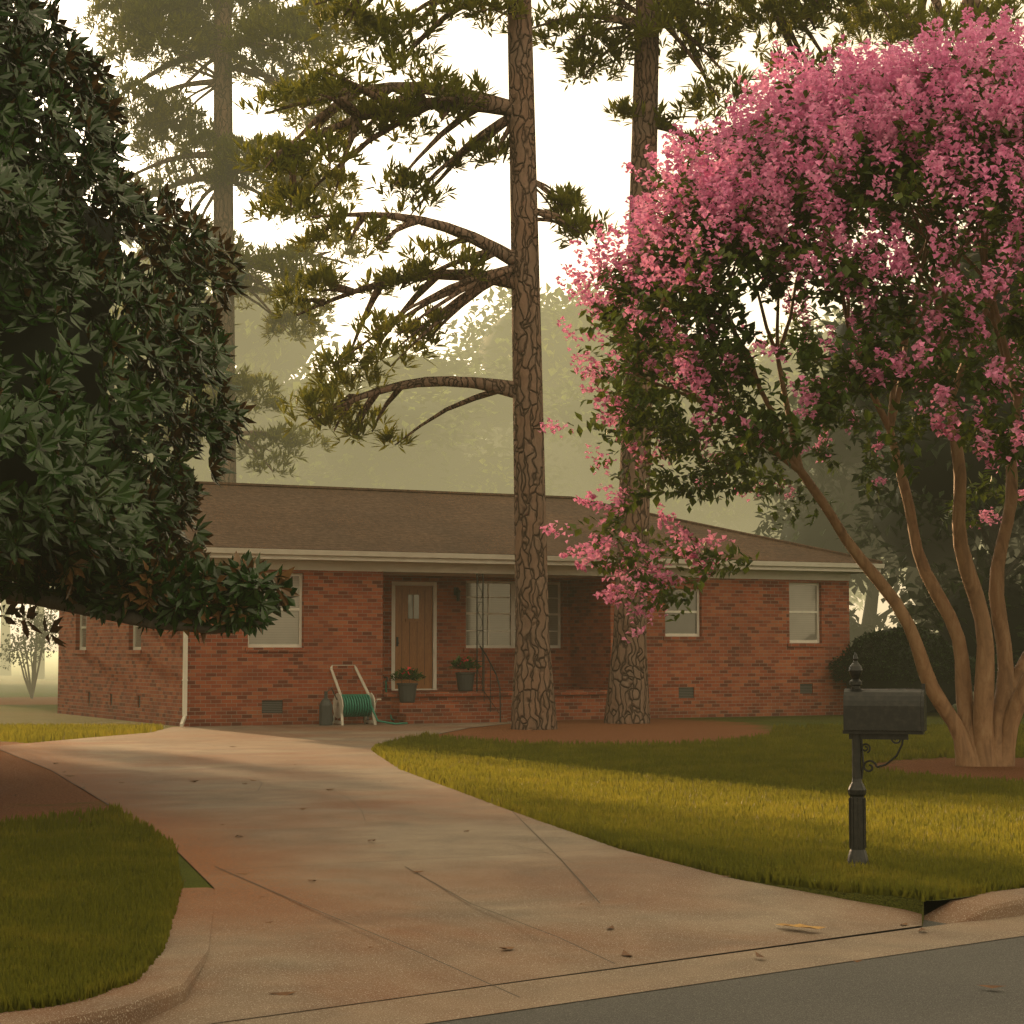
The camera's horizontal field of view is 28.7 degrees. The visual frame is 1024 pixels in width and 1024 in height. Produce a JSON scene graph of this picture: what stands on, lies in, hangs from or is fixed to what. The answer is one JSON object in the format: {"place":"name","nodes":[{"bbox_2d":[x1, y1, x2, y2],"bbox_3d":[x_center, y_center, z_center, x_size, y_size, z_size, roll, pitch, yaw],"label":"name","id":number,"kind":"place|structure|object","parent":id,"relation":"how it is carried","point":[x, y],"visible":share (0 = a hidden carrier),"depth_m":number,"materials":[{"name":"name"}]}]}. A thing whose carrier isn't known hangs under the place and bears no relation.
{"place":"outdoors","nodes":[
{"label":"outdoors","id":0,"kind":"place"},
{"bbox_2d":[0,721,921,1023],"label":"driveway","id":1,"kind":"structure","parent":0,"point":[650,909],"depth_m":12.81,"materials":[{"name":"concrete"}]},
{"bbox_2d":[319,665,407,725],"bbox_3d":[-3.035,3.684,40.364,2.009,1.227,1.243,2,-4,-27],"label":"hose reel cart","id":2,"kind":"object","parent":1,"relation":"on","point":[352,705],"visible":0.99,"depth_m":39.98,"materials":[{"name":"green plastic"}]},
{"bbox_2d":[117,765,615,996],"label":"driveway joints","id":3,"kind":"object","parent":1,"relation":"on","point":[454,894],"visible":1,"depth_m":12.06,"materials":[{"name":"brown"}]},
{"bbox_2d":[54,746,1002,994],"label":"leaf litter","id":4,"kind":"object","parent":1,"relation":"on","point":[624,952],"visible":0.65,"depth_m":10.45,"materials":[{"name":"brown plant"}]},
{"bbox_2d":[775,923,824,928],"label":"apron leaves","id":5,"kind":"object","parent":1,"relation":"on","point":[804,926],"visible":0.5,"depth_m":11.29,"materials":[{"name":"brown plant"}]},
{"bbox_2d":[0,652,1023,925],"bbox_3d":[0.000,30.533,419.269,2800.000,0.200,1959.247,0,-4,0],"label":"lawn ground","id":6,"kind":"structure","parent":0,"point":[28,790],"depth_m":34.77,"materials":[{"name":"brown soil"}]},
{"bbox_2d":[0,600,10,674],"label":"tree","id":7,"kind":"object","parent":6,"relation":"on","point":[5,628],"visible":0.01,"depth_m":118.28,"materials":[{"name":"green plant"}]},
{"bbox_2d":[0,604,58,698],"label":"crape myrtle","id":8,"kind":"object","parent":6,"relation":"on","point":[31,684],"visible":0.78,"depth_m":61.84,"materials":[{"name":"green plant"}]},
{"bbox_2d":[35,607,44,678],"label":"tree","id":9,"kind":"object","parent":6,"relation":"on","point":[41,673],"depth_m":103.93,"materials":[{"name":"green plant"}]},
{"bbox_2d":[0,0,298,647],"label":"magnolia","id":10,"kind":"object","parent":6,"relation":"on","point":[86,509],"visible":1,"depth_m":19.07,"materials":[{"name":"green plant"}]},
{"bbox_2d":[107,236,342,484],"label":"tree","id":11,"kind":"object","parent":6,"relation":"on","point":[284,358],"visible":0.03,"depth_m":86.94,"materials":[{"name":"green plant"}]},
{"bbox_2d":[72,0,400,482],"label":"pine","id":12,"kind":"object","parent":6,"relation":"on","point":[218,41],"visible":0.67,"depth_m":56.34,"materials":[{"name":"green plant"}]},
{"bbox_2d":[186,368,380,484],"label":"tree","id":13,"kind":"object","parent":6,"relation":"on","point":[250,476],"visible":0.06,"depth_m":86.16,"materials":[{"name":"green plant"}]},
{"bbox_2d":[346,370,386,400],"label":"tree","id":14,"kind":"object","parent":6,"relation":"on","point":[370,388],"visible":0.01,"depth_m":111.63,"materials":[{"name":"green plant"}]},
{"bbox_2d":[254,340,572,493],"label":"tree","id":15,"kind":"object","parent":6,"relation":"on","point":[436,458],"visible":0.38,"depth_m":86.44,"materials":[{"name":"green plant"}]},
{"bbox_2d":[225,0,628,729],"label":"pine","id":16,"kind":"object","parent":6,"relation":"on","point":[519,278],"visible":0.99,"depth_m":38.42,"materials":[{"name":"green plant"}]},
{"bbox_2d":[57,479,884,726],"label":"house","id":17,"kind":"structure","parent":6,"relation":"on","point":[387,582],"depth_m":43.73,"materials":[{"name":"brick"}]},
{"bbox_2d":[390,667,426,702],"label":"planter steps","id":18,"kind":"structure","parent":17,"relation":"on","point":[407,692],"depth_m":40.97,"materials":[{"name":"grey ceramic"}]},
{"bbox_2d":[448,655,482,691],"bbox_3d":[-0.986,3.394,42.170,0.719,0.773,0.725,-2,-4,21],"label":"porch planter","id":19,"kind":"object","parent":17,"relation":"on","point":[465,681],"visible":1,"depth_m":42.03,"materials":[{"name":"grey ceramic"}]},
{"bbox_2d":[446,461,562,495],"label":"tree","id":20,"kind":"object","parent":6,"relation":"on","point":[501,488],"visible":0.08,"depth_m":87.16,"materials":[{"name":"green plant"}]},
{"bbox_2d":[0,722,1023,1012],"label":"lawn","id":21,"kind":"structure","parent":6,"relation":"on","point":[88,910],"depth_m":16.34,"materials":[{"name":"green plant"}]},
{"bbox_2d":[439,281,618,500],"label":"tree","id":22,"kind":"object","parent":6,"relation":"on","point":[494,343],"visible":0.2,"depth_m":93.77,"materials":[{"name":"green plant"}]},
{"bbox_2d":[547,329,735,510],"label":"tree","id":23,"kind":"object","parent":6,"relation":"on","point":[569,443],"depth_m":93.99,"materials":[{"name":"green plant"}]},
{"bbox_2d":[543,330,767,529],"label":"tree","id":24,"kind":"object","parent":6,"relation":"on","point":[566,408],"visible":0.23,"depth_m":87.95,"materials":[{"name":"green plant"}]},
{"bbox_2d":[495,0,1023,723],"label":"pine","id":25,"kind":"object","parent":6,"relation":"on","point":[643,26],"visible":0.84,"depth_m":41.76,"materials":[{"name":"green plant"}]},
{"bbox_2d":[694,338,828,530],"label":"tree","id":26,"kind":"object","parent":6,"relation":"on","point":[757,362],"depth_m":96.45,"materials":[{"name":"green plant"}]},
{"bbox_2d":[538,4,1023,766],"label":"crape myrtle","id":27,"kind":"object","parent":6,"relation":"on","point":[824,158],"visible":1,"depth_m":23.85,"materials":[{"name":"pink plant"}]},
{"bbox_2d":[712,340,891,603],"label":"tree","id":28,"kind":"object","parent":6,"relation":"on","point":[751,523],"visible":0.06,"depth_m":89.02,"materials":[{"name":"green plant"}]},
{"bbox_2d":[765,304,906,598],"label":"tree","id":29,"kind":"object","parent":6,"relation":"on","point":[824,335],"depth_m":105.47,"materials":[{"name":"green plant"}]},
{"bbox_2d":[849,577,863,602],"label":"tree","id":30,"kind":"object","parent":6,"relation":"on","point":[857,593],"depth_m":100.08,"materials":[{"name":"green plant"}]},
{"bbox_2d":[728,385,988,650],"bbox_3d":[10.498,0.727,58.802,8.434,10.224,8.094,2,-4,-25],"label":"dark tree","id":31,"kind":"object","parent":6,"relation":"on","point":[819,532],"visible":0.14,"depth_m":56.93,"materials":[{"name":"green plant"}]},
{"bbox_2d":[849,591,879,610],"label":"tree","id":32,"kind":"object","parent":6,"relation":"on","point":[860,604],"visible":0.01,"depth_m":126.14,"materials":[{"name":"green plant"}]},
{"bbox_2d":[843,652,926,867],"bbox_3d":[2.546,1.718,13.672,0.563,1.515,0.233,-1,-4,16],"label":"mailbox","id":33,"kind":"object","parent":6,"relation":"on","point":[900,714],"visible":0.96,"depth_m":13.64,"materials":[{"name":"black metal"}]},
{"bbox_2d":[829,624,975,712],"bbox_3d":[9.021,3.683,46.102,3.135,2.223,3.050,-3,-5,36],"label":"shrub","id":34,"kind":"object","parent":6,"relation":"on","point":[885,659],"visible":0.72,"depth_m":45.36,"materials":[{"name":"green plant"}]},
{"bbox_2d":[782,196,1023,695],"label":"dark tree","id":35,"kind":"object","parent":6,"relation":"on","point":[932,487],"visible":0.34,"depth_m":50.05,"materials":[{"name":"green plant"}]},
{"bbox_2d":[788,281,1023,698],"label":"dark tree","id":36,"kind":"object","parent":6,"relation":"on","point":[1012,559],"depth_m":59.75,"materials":[{"name":"green plant"}]},
{"bbox_2d":[930,667,974,712],"bbox_3d":[10.019,3.996,48.286,2.542,1.863,2.428,-2,-5,31],"label":"shrub","id":37,"kind":"object","parent":6,"relation":"on","point":[952,700],"visible":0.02,"depth_m":47.81,"materials":[{"name":"green plant"}]},
{"bbox_2d":[1019,525,1023,595],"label":"dark tree","id":38,"kind":"object","parent":6,"relation":"on","point":[1022,576],"visible":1,"depth_m":45.14,"materials":[{"name":"green plant"}]},
{"bbox_2d":[0,0,1023,650],"label":"sky","id":39,"kind":"structure","parent":0,"point":[574,143],"materials":[{"name":"white"}]},
{"bbox_2d":[1,651,1023,1023],"bbox_3d":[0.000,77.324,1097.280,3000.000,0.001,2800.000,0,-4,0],"label":"ground","id":40,"kind":"structure","parent":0,"point":[931,987],"depth_m":9.30,"materials":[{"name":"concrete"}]},
{"bbox_2d":[0,887,1023,1023],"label":"kerb","id":41,"kind":"structure","parent":40,"relation":"on","point":[166,980],"depth_m":9.44,"materials":[{"name":"concrete"}]},
{"bbox_2d":[213,915,1023,1023],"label":"gutter pan","id":42,"kind":"object","parent":40,"relation":"on","point":[446,1006],"visible":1,"depth_m":9.77,"materials":[{"name":"concrete"}]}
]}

